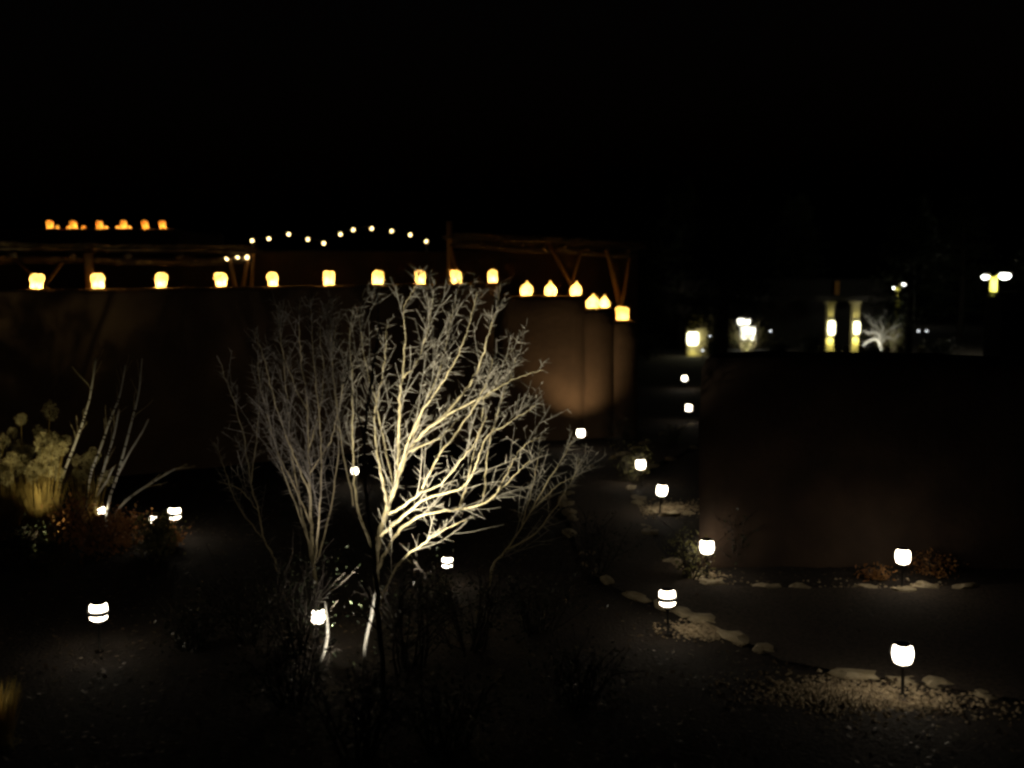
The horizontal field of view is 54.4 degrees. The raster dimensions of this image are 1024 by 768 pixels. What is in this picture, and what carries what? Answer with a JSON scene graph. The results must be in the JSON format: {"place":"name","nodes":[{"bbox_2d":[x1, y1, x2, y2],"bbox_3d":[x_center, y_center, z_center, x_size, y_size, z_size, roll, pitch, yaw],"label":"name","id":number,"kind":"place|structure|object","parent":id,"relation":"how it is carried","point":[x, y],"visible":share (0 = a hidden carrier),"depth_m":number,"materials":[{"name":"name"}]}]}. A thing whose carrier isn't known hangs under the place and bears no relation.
{"place":"outdoors","nodes":[
{"label":"outdoors","id":0,"kind":"place"},
{"bbox_2d":[0,433,30,540],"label":"tall grass","id":1,"kind":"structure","parent":0,"point":[10,511],"depth_m":15.75,"materials":[{"name":"plant"}]},
{"bbox_2d":[4,399,59,528],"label":"tall grass","id":2,"kind":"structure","parent":0,"point":[46,413],"depth_m":16.58,"materials":[{"name":"plant"}]},
{"bbox_2d":[11,431,70,544],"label":"tall grass","id":3,"kind":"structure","parent":0,"point":[38,498],"depth_m":15.54,"materials":[{"name":"plant"}]},
{"bbox_2d":[62,447,113,529],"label":"tall grass","id":4,"kind":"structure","parent":0,"point":[91,500],"depth_m":16.55,"materials":[{"name":"plant"}]},
{"bbox_2d":[0,292,1023,767],"bbox_3d":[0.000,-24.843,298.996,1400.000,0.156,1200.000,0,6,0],"label":"ground","id":5,"kind":"structure","parent":0,"point":[664,398],"depth_m":11.10,"materials":[{"name":"soil"}]},
{"bbox_2d":[0,674,23,750],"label":"tall grass","id":6,"kind":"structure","parent":5,"relation":"on","point":[8,710],"depth_m":8.74,"materials":[{"name":"plant"}]},
{"bbox_2d":[0,514,72,569],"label":"leafy shrub","id":7,"kind":"object","parent":5,"relation":"on","point":[19,557],"visible":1,"depth_m":14.46,"materials":[{"name":"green plant"}]},
{"bbox_2d":[31,492,105,545],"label":"leafy shrub","id":8,"kind":"object","parent":5,"relation":"on","point":[62,517],"visible":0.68,"depth_m":15.52,"materials":[{"name":"brown plant"}]},
{"bbox_2d":[54,349,103,529],"bbox_3d":[-7.126,1.047,16.238,1.002,3.220,0.224,-1,6,-6],"label":"aspen","id":9,"kind":"object","parent":5,"relation":"on","point":[74,444],"visible":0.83,"depth_m":16.23,"materials":[{"name":"grey plant"}]},
{"bbox_2d":[52,502,142,564],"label":"leafy shrub","id":10,"kind":"object","parent":5,"relation":"on","point":[109,531],"visible":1,"depth_m":14.74,"materials":[{"name":"brown plant"}]},
{"bbox_2d":[86,600,109,652],"bbox_3d":[-4.510,2.639,10.867,0.236,0.568,0.244,2,6,6],"label":"path lamp","id":11,"kind":"object","parent":5,"relation":"on","point":[98,613],"visible":1,"depth_m":10.79,"materials":[{"name":"white metal"}]},
{"bbox_2d":[94,405,119,506],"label":"aspen","id":12,"kind":"object","parent":5,"relation":"on","point":[106,461],"visible":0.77,"depth_m":16.53,"materials":[{"name":"grey plant"}]},
{"bbox_2d":[85,357,131,522],"bbox_3d":[-6.683,1.101,16.391,0.913,3.143,0.301,-1,6,-15],"label":"aspen","id":13,"kind":"object","parent":5,"relation":"on","point":[101,445],"visible":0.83,"depth_m":16.36,"materials":[{"name":"grey plant"}]},
{"bbox_2d":[0,229,223,248],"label":"adobe block","id":14,"kind":"structure","parent":5,"relation":"on","point":[161,237],"depth_m":33.30,"materials":[{"name":"paint"}]},
{"bbox_2d":[46,220,53,228],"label":"paper lantern","id":15,"kind":"object","parent":14,"relation":"on","point":[49,224],"visible":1,"depth_m":33.46,"materials":[{"name":"paper"}]},
{"bbox_2d":[69,220,77,228],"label":"paper lantern","id":16,"kind":"object","parent":14,"relation":"on","point":[73,224],"visible":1,"depth_m":33.45,"materials":[{"name":"paper"}]},
{"bbox_2d":[96,220,103,228],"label":"paper lantern","id":17,"kind":"object","parent":14,"relation":"on","point":[99,224],"visible":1,"depth_m":33.45,"materials":[{"name":"paper"}]},
{"bbox_2d":[120,220,126,228],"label":"paper lantern","id":18,"kind":"object","parent":14,"relation":"on","point":[123,224],"visible":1,"depth_m":33.45,"materials":[{"name":"paper"}]},
{"bbox_2d":[141,220,148,228],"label":"paper lantern","id":19,"kind":"object","parent":14,"relation":"on","point":[145,224],"visible":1,"depth_m":33.45,"materials":[{"name":"paper"}]},
{"bbox_2d":[159,220,165,228],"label":"paper lantern","id":20,"kind":"object","parent":14,"relation":"on","point":[162,224],"visible":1,"depth_m":33.45,"materials":[{"name":"paper"}]},
{"bbox_2d":[105,358,151,521],"bbox_3d":[-6.438,1.139,16.648,0.958,3.145,0.301,0,6,0],"label":"aspen","id":21,"kind":"object","parent":5,"relation":"on","point":[121,465],"visible":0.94,"depth_m":16.62,"materials":[{"name":"grey plant"}]},
{"bbox_2d":[97,501,170,546],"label":"leafy shrub","id":22,"kind":"object","parent":5,"relation":"on","point":[131,527],"visible":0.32,"depth_m":15.45,"materials":[{"name":"brown plant"}]},
{"bbox_2d":[115,463,194,511],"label":"aspen","id":23,"kind":"object","parent":5,"relation":"on","point":[138,491],"visible":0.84,"depth_m":16.81,"materials":[{"name":"grey plant"}]},
{"bbox_2d":[122,509,197,561],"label":"leafy shrub","id":24,"kind":"object","parent":5,"relation":"on","point":[156,534],"visible":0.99,"depth_m":14.73,"materials":[{"name":"brown plant"}]},
{"bbox_2d":[167,505,181,531],"bbox_3d":[-5.299,2.190,15.624,0.244,0.568,0.236,-3,7,-40],"label":"path lamp","id":25,"kind":"object","parent":5,"relation":"on","point":[176,510],"visible":0.66,"depth_m":15.55,"materials":[{"name":"white metal"}]},
{"bbox_2d":[162,521,191,549],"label":"leafy shrub","id":26,"kind":"object","parent":5,"relation":"on","point":[179,539],"visible":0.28,"depth_m":15.28,"materials":[{"name":"brown plant"}]},
{"bbox_2d":[151,583,239,657],"bbox_3d":[-3.461,2.602,10.954,1.017,0.763,0.994,0,6,0],"label":"dark shrub","id":27,"kind":"object","parent":5,"relation":"on","point":[195,634],"visible":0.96,"depth_m":10.95,"materials":[{"name":"black plant"}]},
{"bbox_2d":[208,349,281,570],"bbox_3d":[-3.810,1.236,13.864,1.213,3.468,1.169,0,6,0],"label":"bare sapling","id":28,"kind":"object","parent":5,"relation":"on","point":[252,492],"visible":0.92,"depth_m":13.94,"materials":[{"name":"grey plant"}]},
{"bbox_2d":[197,527,360,663],"bbox_3d":[-2.463,2.204,10.761,1.462,1.579,1.634,2,6,17],"label":"dark shrub","id":29,"kind":"object","parent":5,"relation":"on","point":[306,617],"visible":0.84,"depth_m":10.69,"materials":[{"name":"black plant"}]},
{"bbox_2d":[217,604,348,712],"bbox_3d":[-2.199,2.619,9.397,1.150,1.077,1.248,0,6,0],"label":"dark shrub","id":30,"kind":"object","parent":5,"relation":"on","point":[279,679],"visible":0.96,"depth_m":9.45,"materials":[{"name":"black plant"}]},
{"bbox_2d":[223,290,354,584],"bbox_3d":[-2.943,0.935,13.139,1.825,4.416,1.881,0,6,0],"label":"bare tree","id":31,"kind":"object","parent":5,"relation":"on","point":[288,441],"visible":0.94,"depth_m":13.25,"materials":[{"name":"grey plant"}]},
{"bbox_2d":[312,607,324,646],"bbox_3d":[-2.156,2.690,11.011,0.179,0.454,0.175,1,5,22],"label":"path lamp","id":32,"kind":"object","parent":5,"relation":"on","point":[321,619],"visible":0.45,"depth_m":10.95,"materials":[{"name":"white metal"}]},
{"bbox_2d":[0,250,638,488],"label":"adobe building","id":33,"kind":"structure","parent":5,"relation":"on","point":[182,329],"depth_m":23.66,"materials":[{"name":"paint"}]},
{"bbox_2d":[29,273,44,288],"bbox_3d":[-9.626,-2.083,20.170,0.263,0.329,0.265,1,6,8],"label":"paper lantern","id":34,"kind":"object","parent":33,"relation":"on","point":[36,280],"visible":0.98,"depth_m":20.08,"materials":[{"name":"paper"}]},
{"bbox_2d":[90,273,104,287],"bbox_3d":[-8.677,-2.165,20.829,0.260,0.330,0.266,2,6,16],"label":"paper lantern","id":35,"kind":"object","parent":33,"relation":"on","point":[97,280],"visible":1,"depth_m":20.73,"materials":[{"name":"paper"}]},
{"bbox_2d":[0,241,262,288],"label":"pergola","id":36,"kind":"object","parent":33,"relation":"on","point":[60,255],"visible":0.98,"depth_m":22.30,"materials":[{"name":"wood"}]},
{"bbox_2d":[155,273,167,287],"bbox_3d":[-7.574,-2.248,21.521,0.263,0.327,0.261,-1,6,-7],"label":"paper lantern","id":37,"kind":"object","parent":33,"relation":"on","point":[161,279],"visible":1,"depth_m":21.42,"materials":[{"name":"paper"}]},
{"bbox_2d":[214,272,227,286],"bbox_3d":[-6.514,-2.337,22.246,0.268,0.325,0.261,2,6,20],"label":"paper lantern","id":38,"kind":"object","parent":33,"relation":"on","point":[220,278],"visible":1,"depth_m":22.16,"materials":[{"name":"paper"}]},
{"bbox_2d":[225,253,248,285],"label":"string lights","id":39,"kind":"object","parent":33,"relation":"on","point":[237,257],"visible":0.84,"depth_m":23.63},
{"bbox_2d":[266,272,278,285],"bbox_3d":[-5.511,-2.420,22.898,0.266,0.330,0.266,0,6,-2],"label":"paper lantern","id":40,"kind":"object","parent":33,"relation":"on","point":[272,278],"visible":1,"depth_m":22.80,"materials":[{"name":"paper"}]},
{"bbox_2d":[323,270,334,284],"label":"paper lantern","id":41,"kind":"object","parent":33,"relation":"on","point":[328,277],"visible":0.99,"depth_m":23.54,"materials":[{"name":"paper"}]},
{"bbox_2d":[250,226,427,283],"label":"string lights","id":42,"kind":"object","parent":33,"relation":"on","point":[340,234],"visible":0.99,"depth_m":27.68},
{"bbox_2d":[372,270,383,283],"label":"paper lantern","id":43,"kind":"object","parent":33,"relation":"on","point":[377,277],"visible":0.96,"depth_m":24.24,"materials":[{"name":"paper"}]},
{"bbox_2d":[414,270,424,283],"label":"paper lantern","id":44,"kind":"object","parent":33,"relation":"on","point":[421,279],"visible":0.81,"depth_m":24.89,"materials":[{"name":"paper"}]},
{"bbox_2d":[450,270,460,282],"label":"paper lantern","id":45,"kind":"object","parent":33,"relation":"on","point":[453,273],"visible":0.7,"depth_m":25.47,"materials":[{"name":"paper"}]},
{"bbox_2d":[488,270,497,282],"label":"paper lantern","id":46,"kind":"object","parent":33,"relation":"on","point":[492,276],"visible":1,"depth_m":26.07,"materials":[{"name":"paper"}]},
{"bbox_2d":[520,280,532,294],"bbox_3d":[0.385,-2.533,26.224,0.317,0.399,0.314,1,6,15],"label":"paper lantern","id":47,"kind":"object","parent":33,"relation":"on","point":[526,288],"visible":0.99,"depth_m":26.11,"materials":[{"name":"paper"}]},
{"bbox_2d":[442,221,645,307],"bbox_3d":[1.010,-3.276,29.619,5.924,2.894,4.117,0,6,0],"label":"timber ramada","id":48,"kind":"object","parent":33,"relation":"on","point":[574,246],"visible":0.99,"depth_m":27.98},
{"bbox_2d":[544,281,556,294],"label":"paper lantern","id":49,"kind":"object","parent":33,"relation":"on","point":[550,288],"visible":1,"depth_m":26.16,"materials":[{"name":"paper"}]},
{"bbox_2d":[570,281,581,294],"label":"paper lantern","id":50,"kind":"object","parent":33,"relation":"on","point":[576,289],"visible":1,"depth_m":26.21,"materials":[{"name":"paper"}]},
{"bbox_2d":[586,293,598,307],"bbox_3d":[2.124,-2.207,26.309,0.340,0.393,0.331,0,6,0],"label":"paper lantern","id":51,"kind":"object","parent":33,"relation":"on","point":[592,301],"visible":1,"depth_m":26.18,"materials":[{"name":"paper"}]},
{"bbox_2d":[599,294,609,307],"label":"paper lantern","id":52,"kind":"object","parent":33,"relation":"on","point":[604,302],"visible":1,"depth_m":26.41,"materials":[{"name":"paper"}]},
{"bbox_2d":[615,306,629,319],"bbox_3d":[2.921,-1.873,26.342,0.371,0.362,0.374,0,6,0],"label":"paper lantern","id":53,"kind":"object","parent":33,"relation":"on","point":[622,313],"visible":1,"depth_m":26.19,"materials":[{"name":"paper"}]},
{"bbox_2d":[313,601,330,689],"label":"pale stem","id":54,"kind":"object","parent":5,"relation":"on","point":[326,640],"visible":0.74,"depth_m":9.88,"materials":[{"name":"beige plant"}]},
{"bbox_2d":[327,636,336,659],"bbox_3d":[-1.941,2.880,10.678,0.099,0.357,0.145,2,6,23],"label":"garden spotlight","id":55,"kind":"object","parent":5,"relation":"on","point":[331,642],"visible":0.69,"depth_m":10.65,"materials":[{"name":"brown metal"}]},
{"bbox_2d":[261,288,404,705],"bbox_3d":[-1.491,1.208,9.184,1.122,4.166,1.197,2,6,22],"label":"dark sapling","id":56,"kind":"object","parent":5,"relation":"on","point":[378,627],"visible":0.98,"depth_m":9.36,"materials":[{"name":"brown plant"}]},
{"bbox_2d":[350,466,358,486],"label":"path lamp","id":57,"kind":"object","parent":5,"relation":"on","point":[356,470],"visible":0.59,"depth_m":20.06,"materials":[{"name":"white metal"}]},
{"bbox_2d":[270,646,450,766],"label":"dark shrub","id":58,"kind":"object","parent":5,"relation":"on","point":[365,733],"visible":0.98,"depth_m":8.47,"materials":[{"name":"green plant"}]},
{"bbox_2d":[362,592,382,677],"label":"pale stem","id":59,"kind":"object","parent":5,"relation":"on","point":[366,639],"visible":0.82,"depth_m":10.18,"materials":[{"name":"beige plant"}]},
{"bbox_2d":[343,549,484,680],"bbox_3d":[-1.027,2.351,10.145,1.536,1.446,1.602,0,6,0],"label":"dark shrub","id":60,"kind":"object","parent":5,"relation":"on","point":[403,647],"visible":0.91,"depth_m":10.38,"materials":[{"name":"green plant"}]},
{"bbox_2d":[303,264,570,606],"bbox_3d":[-0.975,0.703,12.554,3.414,4.408,2.614,0,6,0],"label":"bare thorn tree","id":61,"kind":"object","parent":5,"relation":"on","point":[410,448],"visible":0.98,"depth_m":12.37,"materials":[{"name":"beige plant"}]},
{"bbox_2d":[400,561,474,613],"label":"dark shrub","id":62,"kind":"object","parent":5,"relation":"on","point":[439,596],"visible":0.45,"depth_m":12.42,"materials":[{"name":"black plant"}]},
{"bbox_2d":[441,555,453,576],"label":"path lamp","id":63,"kind":"object","parent":5,"relation":"on","point":[444,559],"visible":0.63,"depth_m":13.34,"materials":[{"name":"glass"}]},
{"bbox_2d":[368,634,539,767],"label":"dark shrub","id":64,"kind":"object","parent":5,"relation":"on","point":[429,732],"visible":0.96,"depth_m":8.49,"materials":[{"name":"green plant"}]},
{"bbox_2d":[393,526,549,656],"bbox_3d":[-0.452,2.278,10.865,1.776,1.418,1.693,0,6,0],"label":"dark shrub","id":65,"kind":"object","parent":5,"relation":"on","point":[479,644],"visible":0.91,"depth_m":10.93,"materials":[{"name":"black plant"}]},
{"bbox_2d":[0,477,1023,767],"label":"leaf litter","id":66,"kind":"object","parent":5,"relation":"on","point":[102,669],"visible":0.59,"depth_m":10.23,"materials":[{"name":"plant"}]},
{"bbox_2d":[481,549,607,644],"bbox_3d":[0.308,2.473,11.424,1.490,0.982,1.186,-3,6,-25],"label":"dark shrub","id":67,"kind":"object","parent":5,"relation":"on","point":[530,626],"visible":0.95,"depth_m":11.42,"materials":[{"name":"black plant"}]},
{"bbox_2d":[486,427,604,589],"bbox_3d":[0.484,1.647,13.100,1.544,2.238,0.996,2,6,20],"label":"bare sapling","id":68,"kind":"object","parent":5,"relation":"on","point":[532,509],"visible":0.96,"depth_m":13.05,"materials":[{"name":"brown plant"}]},
{"bbox_2d":[504,626,648,721],"bbox_3d":[0.637,2.768,9.501,1.245,0.782,1.159,-5,8,-45],"label":"dark shrub","id":69,"kind":"object","parent":5,"relation":"on","point":[588,700],"visible":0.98,"depth_m":9.48,"materials":[{"name":"black plant"}]},
{"bbox_2d":[577,428,585,450],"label":"path lamp","id":70,"kind":"object","parent":5,"relation":"on","point":[580,431],"visible":0.98,"depth_m":24.31,"materials":[{"name":"white metal"}]},
{"bbox_2d":[554,501,645,579],"bbox_3d":[1.209,2.225,13.835,1.294,1.051,1.420,0,6,0],"label":"dark shrub","id":71,"kind":"object","parent":5,"relation":"on","point":[587,545],"visible":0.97,"depth_m":13.85,"materials":[{"name":"black plant"}]},
{"bbox_2d":[606,437,653,482],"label":"garden shrub","id":72,"kind":"object","parent":5,"relation":"on","point":[632,474],"visible":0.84,"depth_m":20.57,"materials":[{"name":"green plant"}]},
{"bbox_2d":[635,458,645,485],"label":"path lamp","id":73,"kind":"object","parent":5,"relation":"on","point":[640,465],"visible":1,"depth_m":20.24,"materials":[{"name":"glass"}]},
{"bbox_2d":[656,483,667,514],"bbox_3d":[2.632,2.038,17.650,0.223,0.568,0.219,1,7,-28],"label":"path lamp","id":74,"kind":"object","parent":5,"relation":"on","point":[661,490],"visible":1,"depth_m":17.57,"materials":[{"name":"white metal"}]},
{"bbox_2d":[657,587,677,636],"bbox_3d":[1.808,2.633,11.531,0.244,0.568,0.236,-1,4,16],"label":"path lamp","id":75,"kind":"object","parent":5,"relation":"on","point":[667,598],"visible":1,"depth_m":11.46,"materials":[{"name":"glass"}]},
{"bbox_2d":[685,404,692,422],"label":"path lamp","id":76,"kind":"object","parent":5,"relation":"on","point":[688,408],"visible":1,"depth_m":29.67,"materials":[{"name":"white metal"}]},
{"bbox_2d":[661,516,728,582],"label":"garden shrub","id":77,"kind":"object","parent":5,"relation":"on","point":[689,568],"visible":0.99,"depth_m":13.75,"materials":[{"name":"green plant"}]},
{"bbox_2d":[700,537,714,577],"bbox_3d":[2.699,2.409,13.836,0.219,0.568,0.223,-10,12,-43],"label":"path lamp","id":78,"kind":"object","parent":5,"relation":"on","point":[704,544],"visible":0.8,"depth_m":13.74,"materials":[{"name":"white metal"}]},
{"bbox_2d":[697,336,735,356],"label":"bush","id":79,"kind":"object","parent":5,"relation":"on","point":[713,345],"visible":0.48,"depth_m":54.88,"materials":[{"name":"green plant"}]},
{"bbox_2d":[714,506,761,564],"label":"garden shrub","id":80,"kind":"object","parent":5,"relation":"on","point":[742,536],"visible":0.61,"depth_m":14.15,"materials":[{"name":"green plant"}]},
{"bbox_2d":[728,317,790,351],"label":"window shrub","id":81,"kind":"object","parent":5,"relation":"on","point":[746,342],"visible":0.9,"depth_m":60.29,"materials":[{"name":"green plant"}]},
{"bbox_2d":[648,279,898,355],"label":"porch building","id":82,"kind":"structure","parent":5,"relation":"on","point":[811,305],"depth_m":65.79,"materials":[{"name":"paint"}]},
{"bbox_2d":[687,331,697,344],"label":"wall lamp","id":83,"kind":"object","parent":82,"relation":"attached to","point":[692,337],"visible":0.99,"depth_m":58.15,"materials":[{"name":"glass"}]},
{"bbox_2d":[731,311,760,346],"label":"window","id":84,"kind":"structure","parent":82,"relation":"in","point":[755,320],"depth_m":65.74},
{"bbox_2d":[828,320,834,334],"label":"wall lamp","id":85,"kind":"object","parent":82,"relation":"attached to","point":[831,327],"visible":1,"depth_m":61.32,"materials":[{"name":"glass"}]},
{"bbox_2d":[854,321,859,333],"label":"wall lamp","id":86,"kind":"object","parent":82,"relation":"attached to","point":[856,326],"visible":0.98,"depth_m":61.33,"materials":[{"name":"glass"}]},
{"bbox_2d":[795,328,833,351],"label":"bush","id":87,"kind":"object","parent":5,"relation":"on","point":[813,343],"visible":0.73,"depth_m":54.85,"materials":[{"name":"green plant"}]},
{"bbox_2d":[818,345,824,351],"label":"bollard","id":88,"kind":"object","parent":5,"relation":"on","point":[821,348],"visible":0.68,"depth_m":53.93,"materials":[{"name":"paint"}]},
{"bbox_2d":[638,498,1023,737],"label":"gravel","id":89,"kind":"structure","parent":5,"relation":"on","point":[876,698],"depth_m":9.79,"materials":[{"name":"gravel"}]},
{"bbox_2d":[697,351,1023,568],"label":"garden wall","id":90,"kind":"structure","parent":5,"relation":"on","point":[837,459],"depth_m":14.12,"materials":[{"name":"paint"}]},
{"bbox_2d":[864,343,883,351],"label":"bush","id":91,"kind":"object","parent":5,"relation":"on","point":[875,349],"visible":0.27,"depth_m":54.91,"materials":[{"name":"green plant"}]},
{"bbox_2d":[853,558,897,581],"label":"garden shrub","id":92,"kind":"object","parent":5,"relation":"on","point":[875,576],"visible":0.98,"depth_m":13.70,"materials":[{"name":"brown plant"}]},
{"bbox_2d":[857,311,901,350],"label":"twisted tree","id":93,"kind":"object","parent":5,"relation":"on","point":[879,339],"visible":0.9,"depth_m":57.96,"materials":[{"name":"grey plant"}]},
{"bbox_2d":[862,318,904,351],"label":"porch shrub","id":94,"kind":"object","parent":5,"relation":"on","point":[893,344],"visible":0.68,"depth_m":59.06,"materials":[{"name":"green plant"}]},
{"bbox_2d":[893,283,904,325],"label":"street lamp","id":95,"kind":"object","parent":5,"relation":"on","point":[897,306],"visible":0.4,"depth_m":104.60,"materials":[{"name":"metal"}]},
{"bbox_2d":[889,640,913,697],"bbox_3d":[3.830,2.796,9.740,0.219,0.568,0.223,-3,8,0],"label":"path lamp","id":96,"kind":"object","parent":5,"relation":"on","point":[902,654],"visible":0.98,"depth_m":9.68,"materials":[{"name":"white metal"}]},
{"bbox_2d":[894,547,910,586],"bbox_3d":[5.238,2.467,13.344,0.219,0.568,0.223,3,2,31],"label":"path lamp","id":97,"kind":"object","parent":5,"relation":"on","point":[902,557],"visible":0.88,"depth_m":13.27,"materials":[{"name":"white metal"}]},
{"bbox_2d":[907,548,968,578],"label":"garden shrub","id":98,"kind":"object","parent":5,"relation":"on","point":[933,569],"visible":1,"depth_m":13.93,"materials":[{"name":"brown plant"}]},
{"bbox_2d":[914,334,968,354],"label":"bush","id":99,"kind":"object","parent":5,"relation":"on","point":[943,348],"visible":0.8,"depth_m":54.80,"materials":[{"name":"green plant"}]},
{"bbox_2d":[980,272,1011,291],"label":"street lamp","id":100,"kind":"object","parent":5,"relation":"on","point":[993,281],"visible":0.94,"depth_m":59.55,"materials":[{"name":"glass"}]},
{"bbox_2d":[1000,239,1023,284],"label":"evergreen tree","id":101,"kind":"object","parent":5,"relation":"on","point":[1016,270],"visible":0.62,"depth_m":52.70,"materials":[{"name":"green plant"}]},
{"bbox_2d":[0,0,1023,291],"label":"sky","id":102,"kind":"structure","parent":0,"point":[238,120],"materials":[{"name":"black"}]},
{"bbox_2d":[557,364,1023,700],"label":"path","id":103,"kind":"structure","parent":0,"point":[952,647],"depth_m":12.36,"materials":[{"name":"stone"}]},
{"bbox_2d":[834,345,840,351],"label":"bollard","id":104,"kind":"object","parent":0,"point":[837,348],"visible":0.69,"depth_m":53.93,"materials":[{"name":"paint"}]},
{"bbox_2d":[858,345,864,351],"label":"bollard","id":105,"kind":"object","parent":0,"point":[861,348],"visible":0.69,"depth_m":53.94,"materials":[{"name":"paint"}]},
{"bbox_2d":[884,345,890,351],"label":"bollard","id":106,"kind":"object","parent":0,"point":[887,348],"visible":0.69,"depth_m":53.94,"materials":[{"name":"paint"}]},
{"bbox_2d":[897,345,903,352],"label":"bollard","id":107,"kind":"object","parent":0,"point":[900,348],"visible":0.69,"depth_m":53.94,"materials":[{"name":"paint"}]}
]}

